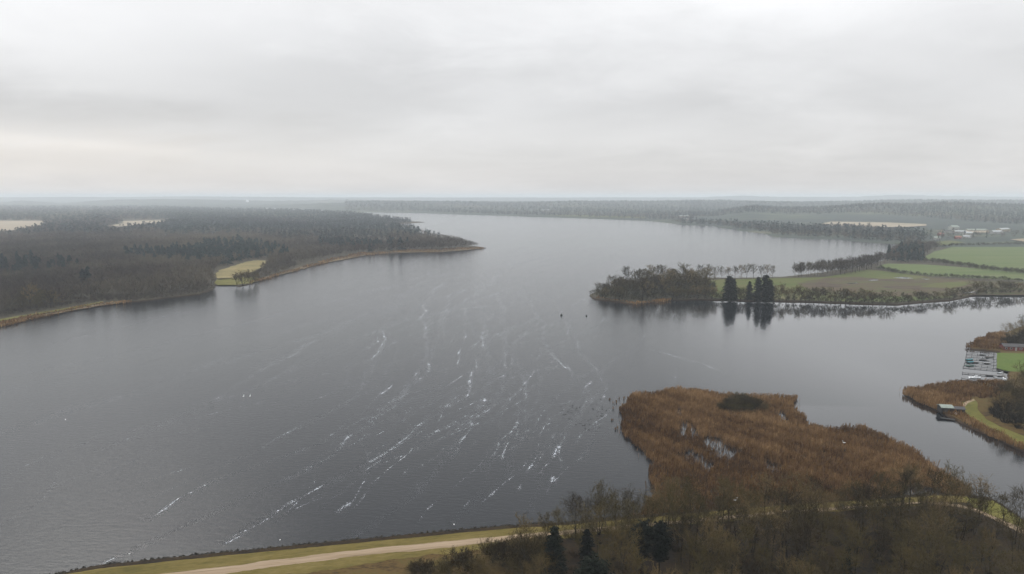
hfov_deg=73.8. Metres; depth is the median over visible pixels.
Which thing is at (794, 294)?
willow tree
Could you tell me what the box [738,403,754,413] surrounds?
willow bush
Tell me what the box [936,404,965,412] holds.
boathouse
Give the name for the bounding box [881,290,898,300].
willow tree
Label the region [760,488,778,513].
bare tree
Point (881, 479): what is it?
bare tree
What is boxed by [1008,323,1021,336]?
bare tree
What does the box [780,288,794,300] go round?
willow tree
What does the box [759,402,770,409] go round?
willow bush
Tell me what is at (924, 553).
bare tree
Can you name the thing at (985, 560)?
bare tree
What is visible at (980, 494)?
bare tree
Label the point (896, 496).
bare tree
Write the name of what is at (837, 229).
conifer woodland
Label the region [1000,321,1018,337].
bare tree
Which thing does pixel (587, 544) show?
fir tree
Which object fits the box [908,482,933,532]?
bare tree
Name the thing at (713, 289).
willow tree
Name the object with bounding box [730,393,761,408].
willow bush
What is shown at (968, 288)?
willow tree
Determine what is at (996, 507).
grass verge
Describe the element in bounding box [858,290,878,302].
willow tree
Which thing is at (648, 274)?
bare tree
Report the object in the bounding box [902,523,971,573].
bare tree
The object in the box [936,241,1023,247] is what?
hedge
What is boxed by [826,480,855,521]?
bare tree
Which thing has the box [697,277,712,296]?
bare tree
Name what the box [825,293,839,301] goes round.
willow tree
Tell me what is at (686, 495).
bare tree
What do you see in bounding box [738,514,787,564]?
bare tree
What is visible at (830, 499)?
bare tree
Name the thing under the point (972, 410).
grass track
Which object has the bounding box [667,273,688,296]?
bare tree
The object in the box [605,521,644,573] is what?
bare tree
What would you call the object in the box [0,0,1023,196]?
sky
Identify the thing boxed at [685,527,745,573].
bare tree
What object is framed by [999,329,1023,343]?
undergrowth
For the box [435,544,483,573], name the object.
bare shrub
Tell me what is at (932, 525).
bare tree
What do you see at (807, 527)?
bare tree
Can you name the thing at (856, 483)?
bare tree
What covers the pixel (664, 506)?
bare tree
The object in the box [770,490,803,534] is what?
bare tree
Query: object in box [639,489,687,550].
bare tree
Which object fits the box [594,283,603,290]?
bare tree
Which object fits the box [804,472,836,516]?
bare tree
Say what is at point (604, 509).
bare tree
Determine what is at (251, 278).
bare tree
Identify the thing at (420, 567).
bare shrub
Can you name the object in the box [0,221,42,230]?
field
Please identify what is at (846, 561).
fir tree
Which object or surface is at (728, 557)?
bare tree
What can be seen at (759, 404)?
willow bush
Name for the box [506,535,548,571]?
bare shrub
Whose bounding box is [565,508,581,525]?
bare tree
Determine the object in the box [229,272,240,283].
bare tree
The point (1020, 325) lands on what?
bare tree
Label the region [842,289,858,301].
willow tree
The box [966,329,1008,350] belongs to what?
reeds
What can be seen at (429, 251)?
reeds
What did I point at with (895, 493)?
bare tree
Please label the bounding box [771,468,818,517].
bare tree
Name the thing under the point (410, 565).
bare shrub
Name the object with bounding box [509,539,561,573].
bare shrub
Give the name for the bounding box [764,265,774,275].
bare tree
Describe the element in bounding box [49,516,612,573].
revetment
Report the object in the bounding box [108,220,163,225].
field
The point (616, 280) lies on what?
bare tree
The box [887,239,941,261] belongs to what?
bare woodland
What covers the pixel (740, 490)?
bare tree
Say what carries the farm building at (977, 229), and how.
on the hills
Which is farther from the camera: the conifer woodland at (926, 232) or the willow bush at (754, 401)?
the conifer woodland at (926, 232)
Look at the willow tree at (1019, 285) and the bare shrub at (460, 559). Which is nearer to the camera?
the bare shrub at (460, 559)
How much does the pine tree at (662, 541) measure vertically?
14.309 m
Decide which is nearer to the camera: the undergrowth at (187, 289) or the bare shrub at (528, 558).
the bare shrub at (528, 558)
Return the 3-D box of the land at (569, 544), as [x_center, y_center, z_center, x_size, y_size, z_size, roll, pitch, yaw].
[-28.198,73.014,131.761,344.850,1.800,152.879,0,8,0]
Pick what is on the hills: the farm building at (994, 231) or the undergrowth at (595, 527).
the farm building at (994, 231)
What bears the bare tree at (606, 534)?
on the land at (569, 544)
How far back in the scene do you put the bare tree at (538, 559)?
146.75 m
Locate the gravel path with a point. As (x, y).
(310, 558)
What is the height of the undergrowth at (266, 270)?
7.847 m
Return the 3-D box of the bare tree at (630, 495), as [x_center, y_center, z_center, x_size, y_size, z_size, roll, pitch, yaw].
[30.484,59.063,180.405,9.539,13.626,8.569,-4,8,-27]
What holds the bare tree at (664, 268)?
on the land at (831, 273)
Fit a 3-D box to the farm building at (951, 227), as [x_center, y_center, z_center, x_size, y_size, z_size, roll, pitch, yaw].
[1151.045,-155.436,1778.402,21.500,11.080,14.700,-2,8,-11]
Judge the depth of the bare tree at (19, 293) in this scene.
550.46 m
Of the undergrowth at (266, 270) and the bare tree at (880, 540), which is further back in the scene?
the undergrowth at (266, 270)
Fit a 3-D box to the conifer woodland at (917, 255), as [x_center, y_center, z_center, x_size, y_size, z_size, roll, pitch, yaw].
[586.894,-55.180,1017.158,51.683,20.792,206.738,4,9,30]
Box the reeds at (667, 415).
[619,386,976,515]
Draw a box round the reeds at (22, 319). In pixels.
[0,300,131,326]
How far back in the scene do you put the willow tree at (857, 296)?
576.06 m
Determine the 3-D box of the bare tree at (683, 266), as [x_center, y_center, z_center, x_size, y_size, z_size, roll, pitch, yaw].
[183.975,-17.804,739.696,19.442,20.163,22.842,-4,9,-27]
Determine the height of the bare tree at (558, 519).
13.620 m
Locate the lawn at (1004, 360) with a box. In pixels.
[997,353,1023,371]
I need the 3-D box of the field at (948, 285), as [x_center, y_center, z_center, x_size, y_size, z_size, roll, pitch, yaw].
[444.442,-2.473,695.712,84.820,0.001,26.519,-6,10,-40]
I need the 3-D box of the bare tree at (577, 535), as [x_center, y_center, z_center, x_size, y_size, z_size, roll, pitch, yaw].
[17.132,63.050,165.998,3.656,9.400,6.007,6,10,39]
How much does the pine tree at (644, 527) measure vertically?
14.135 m
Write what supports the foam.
on the water
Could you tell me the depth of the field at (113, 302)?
552.77 m
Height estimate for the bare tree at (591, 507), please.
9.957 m
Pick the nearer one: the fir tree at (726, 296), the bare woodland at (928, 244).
the fir tree at (726, 296)
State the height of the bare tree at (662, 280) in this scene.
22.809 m
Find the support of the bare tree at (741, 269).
on the land at (831, 273)
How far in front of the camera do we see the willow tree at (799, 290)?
586.08 m
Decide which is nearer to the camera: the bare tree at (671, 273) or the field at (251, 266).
the bare tree at (671, 273)
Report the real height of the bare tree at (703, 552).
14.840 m
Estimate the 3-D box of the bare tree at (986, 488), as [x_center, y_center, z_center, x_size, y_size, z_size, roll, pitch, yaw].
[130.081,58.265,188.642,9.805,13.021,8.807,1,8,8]
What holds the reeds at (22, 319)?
on the land at (217, 268)
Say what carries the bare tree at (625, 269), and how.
on the land at (831, 273)
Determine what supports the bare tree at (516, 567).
on the land at (569, 544)
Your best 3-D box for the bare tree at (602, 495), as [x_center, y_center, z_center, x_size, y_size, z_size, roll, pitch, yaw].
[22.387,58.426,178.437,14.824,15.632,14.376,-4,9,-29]
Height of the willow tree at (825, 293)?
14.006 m
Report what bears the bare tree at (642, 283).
on the land at (831, 273)
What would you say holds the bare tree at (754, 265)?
on the land at (831, 273)
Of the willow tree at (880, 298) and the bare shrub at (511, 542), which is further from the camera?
the willow tree at (880, 298)
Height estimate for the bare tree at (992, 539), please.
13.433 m
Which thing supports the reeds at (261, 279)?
on the land at (217, 268)
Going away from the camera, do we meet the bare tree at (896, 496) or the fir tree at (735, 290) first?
the bare tree at (896, 496)
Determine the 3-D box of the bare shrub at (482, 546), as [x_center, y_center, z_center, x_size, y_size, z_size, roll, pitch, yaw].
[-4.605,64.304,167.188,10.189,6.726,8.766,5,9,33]
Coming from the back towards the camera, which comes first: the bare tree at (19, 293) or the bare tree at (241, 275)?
the bare tree at (241, 275)
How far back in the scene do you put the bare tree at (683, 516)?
166.28 m
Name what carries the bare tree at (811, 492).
on the land at (569, 544)
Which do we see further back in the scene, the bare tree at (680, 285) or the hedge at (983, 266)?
the hedge at (983, 266)
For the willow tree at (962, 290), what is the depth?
611.70 m
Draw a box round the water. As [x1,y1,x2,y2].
[0,208,1023,573]
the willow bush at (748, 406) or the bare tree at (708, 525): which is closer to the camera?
the bare tree at (708, 525)
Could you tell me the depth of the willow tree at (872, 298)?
574.09 m
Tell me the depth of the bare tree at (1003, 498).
180.55 m
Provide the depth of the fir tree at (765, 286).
581.74 m
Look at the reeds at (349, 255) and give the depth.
1013.75 m
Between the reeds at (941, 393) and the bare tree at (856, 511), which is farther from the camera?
the reeds at (941, 393)
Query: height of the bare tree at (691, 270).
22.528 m
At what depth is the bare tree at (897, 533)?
156.98 m
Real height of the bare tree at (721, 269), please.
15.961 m
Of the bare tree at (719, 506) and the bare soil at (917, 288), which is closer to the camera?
the bare tree at (719, 506)
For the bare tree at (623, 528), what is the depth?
164.92 m
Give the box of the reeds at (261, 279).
[249,268,298,283]
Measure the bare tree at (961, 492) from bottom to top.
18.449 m
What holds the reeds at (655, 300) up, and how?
on the land at (831, 273)
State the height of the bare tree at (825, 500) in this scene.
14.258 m
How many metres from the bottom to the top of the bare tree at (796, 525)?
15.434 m
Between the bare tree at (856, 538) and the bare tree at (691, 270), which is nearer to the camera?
the bare tree at (856, 538)
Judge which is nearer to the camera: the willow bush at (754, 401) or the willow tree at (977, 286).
the willow bush at (754, 401)
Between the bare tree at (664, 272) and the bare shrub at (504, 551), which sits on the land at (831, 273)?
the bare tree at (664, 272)
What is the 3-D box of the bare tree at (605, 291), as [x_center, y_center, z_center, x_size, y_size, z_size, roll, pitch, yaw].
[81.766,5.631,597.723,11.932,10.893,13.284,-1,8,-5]
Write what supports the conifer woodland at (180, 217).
on the land at (217, 268)
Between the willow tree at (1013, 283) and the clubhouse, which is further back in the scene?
the willow tree at (1013, 283)
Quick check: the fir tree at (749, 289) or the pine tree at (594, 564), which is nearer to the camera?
the pine tree at (594, 564)
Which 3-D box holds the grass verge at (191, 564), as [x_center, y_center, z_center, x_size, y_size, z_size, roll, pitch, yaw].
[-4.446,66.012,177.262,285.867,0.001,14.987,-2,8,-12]
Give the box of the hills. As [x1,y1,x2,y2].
[0,195,1023,246]
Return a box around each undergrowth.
[0,283,214,315]
[255,260,295,280]
[560,507,1023,573]
[562,495,945,539]
[589,274,716,300]
[673,287,1021,304]
[987,387,1023,428]
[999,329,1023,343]
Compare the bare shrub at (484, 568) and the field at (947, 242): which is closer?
the bare shrub at (484, 568)
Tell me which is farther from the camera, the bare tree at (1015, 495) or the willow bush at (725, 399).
the willow bush at (725, 399)
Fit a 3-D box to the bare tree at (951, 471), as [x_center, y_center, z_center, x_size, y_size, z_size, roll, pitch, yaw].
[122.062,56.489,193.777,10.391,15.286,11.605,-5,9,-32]
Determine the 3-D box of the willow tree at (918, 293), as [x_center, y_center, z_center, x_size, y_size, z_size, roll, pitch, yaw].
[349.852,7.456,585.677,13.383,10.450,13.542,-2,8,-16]
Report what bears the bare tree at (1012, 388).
on the land at (983, 403)
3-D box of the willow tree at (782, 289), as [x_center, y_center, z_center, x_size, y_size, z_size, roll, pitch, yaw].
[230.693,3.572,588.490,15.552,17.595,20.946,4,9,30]
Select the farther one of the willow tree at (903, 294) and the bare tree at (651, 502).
the willow tree at (903, 294)
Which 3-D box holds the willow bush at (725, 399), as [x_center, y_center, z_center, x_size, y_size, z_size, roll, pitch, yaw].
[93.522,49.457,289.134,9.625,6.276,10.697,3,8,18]
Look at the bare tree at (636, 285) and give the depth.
614.06 m
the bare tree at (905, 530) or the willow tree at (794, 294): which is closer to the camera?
the bare tree at (905, 530)
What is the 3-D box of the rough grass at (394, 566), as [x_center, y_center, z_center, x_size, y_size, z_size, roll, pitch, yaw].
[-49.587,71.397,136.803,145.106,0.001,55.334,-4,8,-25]
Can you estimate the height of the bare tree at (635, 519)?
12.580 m
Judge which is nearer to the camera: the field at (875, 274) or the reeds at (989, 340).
the reeds at (989, 340)
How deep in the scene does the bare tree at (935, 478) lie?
185.71 m
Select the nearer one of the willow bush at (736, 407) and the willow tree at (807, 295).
the willow bush at (736, 407)
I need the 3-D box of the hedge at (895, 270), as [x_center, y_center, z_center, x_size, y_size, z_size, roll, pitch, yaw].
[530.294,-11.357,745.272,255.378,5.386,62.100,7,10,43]
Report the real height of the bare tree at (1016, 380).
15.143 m
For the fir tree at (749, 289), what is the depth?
591.96 m
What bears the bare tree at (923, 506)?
on the land at (569, 544)
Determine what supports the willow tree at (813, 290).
on the land at (831, 273)
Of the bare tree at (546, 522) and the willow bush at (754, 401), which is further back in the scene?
the willow bush at (754, 401)
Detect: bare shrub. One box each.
[404,557,436,573]
[404,559,421,573]
[430,557,456,573]
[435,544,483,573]
[467,550,504,573]
[473,536,507,565]
[478,537,517,573]
[502,532,526,558]
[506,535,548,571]
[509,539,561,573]
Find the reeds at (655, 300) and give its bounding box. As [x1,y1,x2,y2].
[596,295,668,304]
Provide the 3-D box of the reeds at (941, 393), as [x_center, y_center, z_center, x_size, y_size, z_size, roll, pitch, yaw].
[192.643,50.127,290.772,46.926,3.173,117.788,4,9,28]
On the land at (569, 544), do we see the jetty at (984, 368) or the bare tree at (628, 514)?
the bare tree at (628, 514)
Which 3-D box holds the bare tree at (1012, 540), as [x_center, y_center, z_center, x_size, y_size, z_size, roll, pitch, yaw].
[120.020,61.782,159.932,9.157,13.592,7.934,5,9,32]
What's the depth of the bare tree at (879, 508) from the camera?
170.37 m
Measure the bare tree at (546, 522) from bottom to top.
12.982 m
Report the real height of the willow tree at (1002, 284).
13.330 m
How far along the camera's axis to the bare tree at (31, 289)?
544.25 m
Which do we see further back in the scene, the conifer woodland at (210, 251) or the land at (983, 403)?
the conifer woodland at (210, 251)
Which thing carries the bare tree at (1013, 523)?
on the land at (569, 544)
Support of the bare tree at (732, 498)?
on the land at (569, 544)
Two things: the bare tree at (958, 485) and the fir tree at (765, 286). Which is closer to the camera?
the bare tree at (958, 485)
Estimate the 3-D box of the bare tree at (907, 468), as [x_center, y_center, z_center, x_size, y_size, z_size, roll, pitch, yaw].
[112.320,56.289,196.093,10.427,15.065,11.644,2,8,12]
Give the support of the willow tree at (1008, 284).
on the land at (831, 273)
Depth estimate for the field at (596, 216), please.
2962.61 m
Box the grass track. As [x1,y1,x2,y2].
[963,399,1023,443]
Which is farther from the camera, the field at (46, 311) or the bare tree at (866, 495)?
the field at (46, 311)
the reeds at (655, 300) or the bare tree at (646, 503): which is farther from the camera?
the reeds at (655, 300)
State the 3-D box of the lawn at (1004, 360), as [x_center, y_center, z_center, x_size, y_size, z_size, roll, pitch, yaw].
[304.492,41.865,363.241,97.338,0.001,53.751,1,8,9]
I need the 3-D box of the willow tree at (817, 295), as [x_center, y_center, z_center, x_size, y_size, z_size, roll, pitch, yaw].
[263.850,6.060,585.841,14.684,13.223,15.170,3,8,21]
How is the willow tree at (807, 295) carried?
on the land at (831, 273)
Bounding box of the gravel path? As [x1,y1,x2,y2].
[164,502,1022,573]
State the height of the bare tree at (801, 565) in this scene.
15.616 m
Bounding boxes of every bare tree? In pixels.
[16,288,32,304]
[21,282,45,308]
[46,290,64,306]
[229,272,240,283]
[230,271,254,285]
[242,269,257,284]
[501,555,526,573]
[507,522,540,573]
[508,511,550,566]
[520,543,554,573]
[536,512,558,541]
[538,499,574,537]
[559,477,621,534]
[559,492,593,537]
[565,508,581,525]
[565,514,595,541]
[572,528,591,560]
[574,496,614,556]
[574,499,593,527]
[583,496,602,522]
[591,520,618,572]
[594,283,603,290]
[594,542,623,573]
[596,487,634,548]
[597,496,613,525]
[601,287,610,297]
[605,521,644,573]
[610,275,627,287]
[610,286,626,299]
[610,511,636,561]
[614,276,627,297]
[616,484,641,519]
[620,499,643,531]
[620,513,657,544]
[621,266,635,276]
[623,541,652,573]
[624,278,638,298]
[624,497,636,524]
[629,270,647,278]
[630,274,641,289]
[633,277,652,300]
[634,489,659,522]
[636,489,674,526]
[639,268,656,285]
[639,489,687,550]
[639,495,659,515]
[645,474,685,527]
[647,561,682,573]
[648,274,661,289]
[649,264,663,273]
[654,273,669,297]
[656,264,673,277]
[656,473,701,542]
[657,498,670,521]
[660,267,679,280]
[662,273,679,288]
[665,268,678,279]
[666,499,699,561]
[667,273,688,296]
[673,271,694,286]
[673,515,730,573]
[674,267,689,283]
[674,528,711,573]
[676,263,690,271]
[676,475,715,530]
[676,491,713,551]
[680,269,693,284]
[683,510,719,560]
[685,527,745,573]
[685,532,733,573]
[694,271,716,286]
[694,490,732,554]
[697,269,717,284]
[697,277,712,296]
[704,536,744,573]
[710,557,743,573]
[711,473,747,519]
[713,533,744,573]
[714,491,751,541]
[714,501,766,565]
[718,265,729,275]
[724,478,771,537]
[732,491,780,555]
[738,264,746,276]
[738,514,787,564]
[746,263,757,277]
[748,471,774,509]
[756,502,798,564]
[757,264,764,277]
[758,475,804,547]
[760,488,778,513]
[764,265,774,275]
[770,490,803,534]
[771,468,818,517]
[772,548,833,573]
[773,514,828,573]
[774,503,805,559]
[783,481,820,541]
[783,513,823,568]
[785,493,832,555]
[791,488,824,531]
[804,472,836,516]
[811,484,842,530]
[812,539,868,573]
[817,491,851,542]
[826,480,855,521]
[831,519,885,573]
[840,479,881,523]
[843,470,896,511]
[843,524,897,573]
[845,475,879,509]
[846,487,898,535]
[848,503,867,552]
[852,494,911,550]
[860,485,902,534]
[879,480,914,523]
[881,486,922,533]
[882,516,929,570]
[883,515,925,559]
[886,460,925,505]
[887,504,931,551]
[888,461,934,506]
[890,494,939,532]
[891,504,960,561]
[893,470,914,513]
[900,504,976,573]
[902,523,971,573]
[903,536,957,573]
[908,469,954,510]
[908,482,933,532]
[916,486,961,543]
[920,458,967,507]
[932,469,984,531]
[940,473,976,516]
[941,494,981,544]
[945,483,1005,534]
[945,562,978,573]
[961,490,988,523]
[963,537,1017,573]
[964,472,1001,517]
[973,526,997,561]
[977,509,1011,547]
[982,526,1004,573]
[988,380,1011,408]
[992,388,1020,417]
[995,504,1023,564]
[997,381,1023,415]
[997,382,1020,404]
[998,491,1010,528]
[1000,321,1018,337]
[1001,373,1021,401]
[1001,482,1023,543]
[1004,319,1023,336]
[1004,526,1023,559]
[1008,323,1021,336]
[1011,361,1023,383]
[1012,400,1023,422]
[1015,516,1023,554]
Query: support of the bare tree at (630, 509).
on the land at (569, 544)
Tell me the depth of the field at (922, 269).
817.00 m
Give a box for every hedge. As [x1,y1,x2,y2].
[875,266,1022,280]
[923,258,1023,272]
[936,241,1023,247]
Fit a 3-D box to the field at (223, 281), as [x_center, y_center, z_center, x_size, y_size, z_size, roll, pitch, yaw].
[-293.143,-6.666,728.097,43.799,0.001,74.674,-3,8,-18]
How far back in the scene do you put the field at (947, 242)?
1297.91 m
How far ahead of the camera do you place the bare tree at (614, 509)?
171.24 m
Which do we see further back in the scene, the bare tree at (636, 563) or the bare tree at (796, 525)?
the bare tree at (796, 525)
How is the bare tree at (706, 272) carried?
on the land at (831, 273)
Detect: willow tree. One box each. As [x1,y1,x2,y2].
[705,286,719,296]
[736,287,745,296]
[774,282,789,300]
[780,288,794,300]
[787,286,800,299]
[795,285,808,300]
[799,290,811,298]
[806,287,822,300]
[814,287,826,300]
[818,286,834,300]
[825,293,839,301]
[828,287,848,302]
[839,290,852,301]
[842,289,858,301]
[849,292,862,302]
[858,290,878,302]
[859,288,876,299]
[868,292,878,300]
[876,292,885,301]
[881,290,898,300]
[898,292,912,301]
[908,289,929,300]
[915,292,931,301]
[944,286,958,297]
[956,287,969,296]
[966,279,984,293]
[966,286,976,294]
[979,280,995,293]
[994,280,1010,289]
[1000,281,1013,292]
[1007,281,1017,292]
[1015,281,1023,290]
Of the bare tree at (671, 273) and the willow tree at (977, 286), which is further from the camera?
the bare tree at (671, 273)
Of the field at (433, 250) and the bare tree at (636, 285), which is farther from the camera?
the field at (433, 250)
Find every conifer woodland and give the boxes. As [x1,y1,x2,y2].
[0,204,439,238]
[0,234,408,282]
[344,199,701,219]
[681,216,925,241]
[690,199,1023,223]
[885,240,925,261]
[925,228,986,238]
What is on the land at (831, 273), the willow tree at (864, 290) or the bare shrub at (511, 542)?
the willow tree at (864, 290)
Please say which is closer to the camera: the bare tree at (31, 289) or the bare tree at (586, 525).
the bare tree at (586, 525)
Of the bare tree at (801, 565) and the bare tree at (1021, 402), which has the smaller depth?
the bare tree at (801, 565)
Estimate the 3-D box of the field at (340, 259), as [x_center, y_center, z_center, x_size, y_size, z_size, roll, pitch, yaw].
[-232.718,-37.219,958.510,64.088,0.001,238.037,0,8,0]
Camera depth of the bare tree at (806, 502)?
180.17 m
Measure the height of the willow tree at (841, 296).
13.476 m
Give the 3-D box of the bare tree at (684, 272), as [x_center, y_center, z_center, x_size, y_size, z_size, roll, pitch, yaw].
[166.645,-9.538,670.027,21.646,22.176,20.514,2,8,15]
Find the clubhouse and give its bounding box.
[998,343,1023,350]
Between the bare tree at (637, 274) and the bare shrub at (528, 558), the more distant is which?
the bare tree at (637, 274)
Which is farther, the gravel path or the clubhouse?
the clubhouse
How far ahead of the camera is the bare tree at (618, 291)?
591.33 m
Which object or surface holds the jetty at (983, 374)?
in the water
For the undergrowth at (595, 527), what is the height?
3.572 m
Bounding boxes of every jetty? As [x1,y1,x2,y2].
[962,371,1004,376]
[963,366,1004,370]
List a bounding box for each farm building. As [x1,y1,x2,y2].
[948,225,958,229]
[966,229,986,230]
[989,230,1003,233]
[996,228,1009,231]
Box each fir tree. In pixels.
[539,526,568,573]
[576,529,595,568]
[720,276,735,301]
[728,279,738,301]
[744,281,752,299]
[751,277,762,301]
[757,275,775,303]
[768,280,774,302]
[841,546,852,573]
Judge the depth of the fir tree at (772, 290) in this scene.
582.67 m
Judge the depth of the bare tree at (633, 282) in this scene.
597.99 m
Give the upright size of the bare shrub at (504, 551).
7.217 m
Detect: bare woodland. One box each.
[0,235,478,313]
[791,251,889,276]
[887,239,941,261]
[924,228,1023,239]
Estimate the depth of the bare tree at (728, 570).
142.24 m
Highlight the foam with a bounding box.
[160,256,713,530]
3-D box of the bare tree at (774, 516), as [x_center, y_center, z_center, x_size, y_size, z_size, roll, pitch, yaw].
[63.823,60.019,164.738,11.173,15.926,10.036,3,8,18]
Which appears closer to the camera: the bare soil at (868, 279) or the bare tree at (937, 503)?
the bare tree at (937, 503)
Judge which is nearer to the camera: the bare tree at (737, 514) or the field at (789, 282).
the bare tree at (737, 514)
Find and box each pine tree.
[573,551,615,573]
[628,518,655,571]
[647,520,673,573]
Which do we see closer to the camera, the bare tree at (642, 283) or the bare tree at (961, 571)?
the bare tree at (961, 571)
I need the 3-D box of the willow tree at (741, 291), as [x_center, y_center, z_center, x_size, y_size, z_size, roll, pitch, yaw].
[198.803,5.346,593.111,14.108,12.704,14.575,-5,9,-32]
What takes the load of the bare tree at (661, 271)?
on the land at (831, 273)
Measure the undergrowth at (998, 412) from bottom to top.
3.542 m
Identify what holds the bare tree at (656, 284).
on the land at (831, 273)
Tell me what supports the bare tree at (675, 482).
on the land at (569, 544)
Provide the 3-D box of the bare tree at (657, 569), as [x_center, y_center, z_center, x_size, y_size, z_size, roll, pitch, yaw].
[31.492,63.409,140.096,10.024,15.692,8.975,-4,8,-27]
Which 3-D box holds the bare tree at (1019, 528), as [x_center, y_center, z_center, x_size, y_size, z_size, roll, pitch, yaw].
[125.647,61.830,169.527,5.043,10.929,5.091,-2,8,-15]
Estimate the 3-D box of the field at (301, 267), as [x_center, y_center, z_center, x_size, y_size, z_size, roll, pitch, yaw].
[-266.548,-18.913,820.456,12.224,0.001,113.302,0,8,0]
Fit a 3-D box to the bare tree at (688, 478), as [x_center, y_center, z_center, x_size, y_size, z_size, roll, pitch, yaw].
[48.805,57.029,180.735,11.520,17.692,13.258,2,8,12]
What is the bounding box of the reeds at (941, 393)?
[899,378,1023,449]
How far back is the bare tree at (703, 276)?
628.64 m
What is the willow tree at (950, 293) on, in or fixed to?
on the land at (831, 273)
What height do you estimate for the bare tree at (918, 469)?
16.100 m
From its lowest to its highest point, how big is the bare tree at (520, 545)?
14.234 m
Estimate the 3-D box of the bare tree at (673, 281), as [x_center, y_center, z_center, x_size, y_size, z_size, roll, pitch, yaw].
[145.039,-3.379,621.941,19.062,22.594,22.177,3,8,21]
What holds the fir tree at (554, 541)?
on the land at (569, 544)
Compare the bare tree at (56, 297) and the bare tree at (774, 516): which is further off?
the bare tree at (56, 297)
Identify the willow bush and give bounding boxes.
[715,401,732,409]
[721,396,737,408]
[721,396,745,409]
[726,391,751,397]
[726,402,740,412]
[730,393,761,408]
[737,396,759,413]
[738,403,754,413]
[753,398,768,409]
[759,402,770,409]
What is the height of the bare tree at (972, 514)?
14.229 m
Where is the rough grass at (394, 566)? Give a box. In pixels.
[308,549,540,573]
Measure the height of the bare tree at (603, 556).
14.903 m
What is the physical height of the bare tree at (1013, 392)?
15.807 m
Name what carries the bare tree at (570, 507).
on the land at (569, 544)
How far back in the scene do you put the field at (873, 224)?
2037.74 m
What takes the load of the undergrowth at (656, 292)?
on the land at (831, 273)
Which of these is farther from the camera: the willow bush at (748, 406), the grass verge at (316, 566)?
the willow bush at (748, 406)
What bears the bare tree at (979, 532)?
on the land at (569, 544)
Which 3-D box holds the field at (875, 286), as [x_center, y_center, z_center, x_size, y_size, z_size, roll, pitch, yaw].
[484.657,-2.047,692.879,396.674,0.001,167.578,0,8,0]
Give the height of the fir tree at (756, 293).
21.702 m
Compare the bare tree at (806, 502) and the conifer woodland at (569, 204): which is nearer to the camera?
the bare tree at (806, 502)
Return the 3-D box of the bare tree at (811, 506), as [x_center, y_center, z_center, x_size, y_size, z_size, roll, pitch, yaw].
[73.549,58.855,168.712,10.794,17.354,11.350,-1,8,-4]
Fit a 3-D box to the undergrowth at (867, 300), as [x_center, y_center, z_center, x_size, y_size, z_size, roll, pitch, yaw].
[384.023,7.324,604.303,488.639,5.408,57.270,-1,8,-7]
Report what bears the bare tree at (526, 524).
on the rough grass at (394, 566)
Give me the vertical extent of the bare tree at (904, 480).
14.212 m
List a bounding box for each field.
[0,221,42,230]
[0,301,101,320]
[1,300,129,324]
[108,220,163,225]
[214,260,268,279]
[215,277,255,284]
[279,266,305,274]
[303,253,376,268]
[386,248,478,252]
[550,215,645,217]
[703,270,1023,301]
[797,277,1023,296]
[823,221,925,226]
[853,270,926,278]
[878,264,1023,280]
[921,282,967,287]
[925,247,1023,271]
[938,240,963,244]
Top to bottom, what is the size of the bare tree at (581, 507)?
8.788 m
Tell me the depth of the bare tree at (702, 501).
171.92 m
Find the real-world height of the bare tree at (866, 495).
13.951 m
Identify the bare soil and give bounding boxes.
[801,282,842,286]
[824,278,928,282]
[881,285,949,290]
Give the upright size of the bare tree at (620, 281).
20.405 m
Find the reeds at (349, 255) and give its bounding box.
[296,251,387,268]
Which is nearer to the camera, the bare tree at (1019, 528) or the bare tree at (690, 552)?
the bare tree at (690, 552)
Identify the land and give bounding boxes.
[0,208,484,326]
[58,494,1023,573]
[589,247,1023,304]
[906,326,1023,451]
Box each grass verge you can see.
[69,495,966,573]
[228,504,920,573]
[964,497,1021,523]
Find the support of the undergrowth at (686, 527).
on the land at (569, 544)
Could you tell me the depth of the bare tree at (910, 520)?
169.77 m
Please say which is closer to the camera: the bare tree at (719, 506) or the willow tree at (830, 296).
the bare tree at (719, 506)
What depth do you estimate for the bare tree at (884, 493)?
177.10 m
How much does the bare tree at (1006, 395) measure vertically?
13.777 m
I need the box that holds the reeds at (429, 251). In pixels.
[383,247,481,252]
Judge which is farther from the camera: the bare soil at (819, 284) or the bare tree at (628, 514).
the bare soil at (819, 284)

